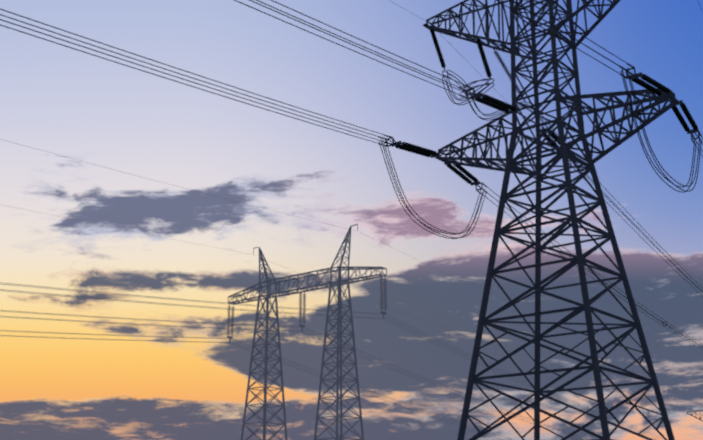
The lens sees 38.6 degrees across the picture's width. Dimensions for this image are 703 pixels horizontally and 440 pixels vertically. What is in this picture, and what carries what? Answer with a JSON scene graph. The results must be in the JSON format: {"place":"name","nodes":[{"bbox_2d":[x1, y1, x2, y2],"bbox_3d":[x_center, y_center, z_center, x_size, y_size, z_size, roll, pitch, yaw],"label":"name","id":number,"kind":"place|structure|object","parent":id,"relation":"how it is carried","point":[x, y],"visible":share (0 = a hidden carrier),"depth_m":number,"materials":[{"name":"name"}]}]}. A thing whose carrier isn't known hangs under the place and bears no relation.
{"place":"outdoors","nodes":[
{"label":"outdoors","id":0,"kind":"place"},
{"bbox_2d":[0,0,702,439],"label":"sky","id":1,"kind":"structure","parent":0,"point":[55,98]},
{"label":"ground","id":2,"kind":"structure","parent":0,"visible":0},
{"bbox_2d":[228,224,386,439],"bbox_3d":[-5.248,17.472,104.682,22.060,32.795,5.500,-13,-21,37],"label":"portal tower","id":3,"kind":"structure","parent":2,"relation":"on","point":[338,309],"depth_m":105.27,"materials":[{"name":"grey metal"}]},
{"bbox_2d":[226,278,386,334],"bbox_3d":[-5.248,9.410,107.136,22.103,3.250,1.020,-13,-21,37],"label":"line insulators","id":4,"kind":"object","parent":3,"relation":"attached to","point":[304,303],"visible":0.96,"depth_m":106.77,"materials":[{"name":"grey"}]},
{"bbox_2d":[0,139,700,439],"bbox_3d":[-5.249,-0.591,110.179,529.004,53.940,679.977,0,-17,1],"label":"power lines","id":5,"kind":"object","parent":3,"relation":"attached to","point":[255,329],"visible":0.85,"depth_m":97.87,"materials":[{"name":"grey"}]},
{"bbox_2d":[227,275,642,439],"bbox_3d":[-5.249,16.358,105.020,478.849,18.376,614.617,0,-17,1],"label":"line fittings","id":6,"kind":"object","parent":5,"relation":"attached to","point":[300,325],"visible":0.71,"depth_m":106.52,"materials":[{"name":"grey metal"}]},
{"bbox_2d":[423,0,679,439],"bbox_3d":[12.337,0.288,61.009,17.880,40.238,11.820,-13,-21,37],"label":"transmission tower","id":7,"kind":"structure","parent":2,"relation":"on","point":[568,186],"depth_m":61.00,"materials":[{"name":"metal"}]},
{"bbox_2d":[0,0,702,347],"bbox_3d":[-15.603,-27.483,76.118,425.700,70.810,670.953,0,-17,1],"label":"conductors","id":8,"kind":"object","parent":7,"relation":"attached to","point":[542,121],"visible":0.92,"depth_m":54.09,"materials":[{"name":"silver metal"}]},
{"bbox_2d":[378,28,702,325],"bbox_3d":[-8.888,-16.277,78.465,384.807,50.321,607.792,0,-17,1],"label":"line fittings","id":9,"kind":"object","parent":7,"relation":"attached to","point":[542,130],"visible":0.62,"depth_m":62.33,"materials":[{"name":"metal"}]},
{"bbox_2d":[395,29,697,183],"bbox_3d":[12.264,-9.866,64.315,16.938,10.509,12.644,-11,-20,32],"label":"insulators","id":10,"kind":"object","parent":7,"relation":"attached to","point":[495,103],"visible":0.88,"depth_m":63.97,"materials":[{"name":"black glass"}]},
{"bbox_2d":[686,410,702,420],"bbox_3d":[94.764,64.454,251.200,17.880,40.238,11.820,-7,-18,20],"label":"transmission tower","id":11,"kind":"structure","parent":2,"relation":"on","point":[691,414],"depth_m":257.81,"materials":[{"name":"silver metal"}]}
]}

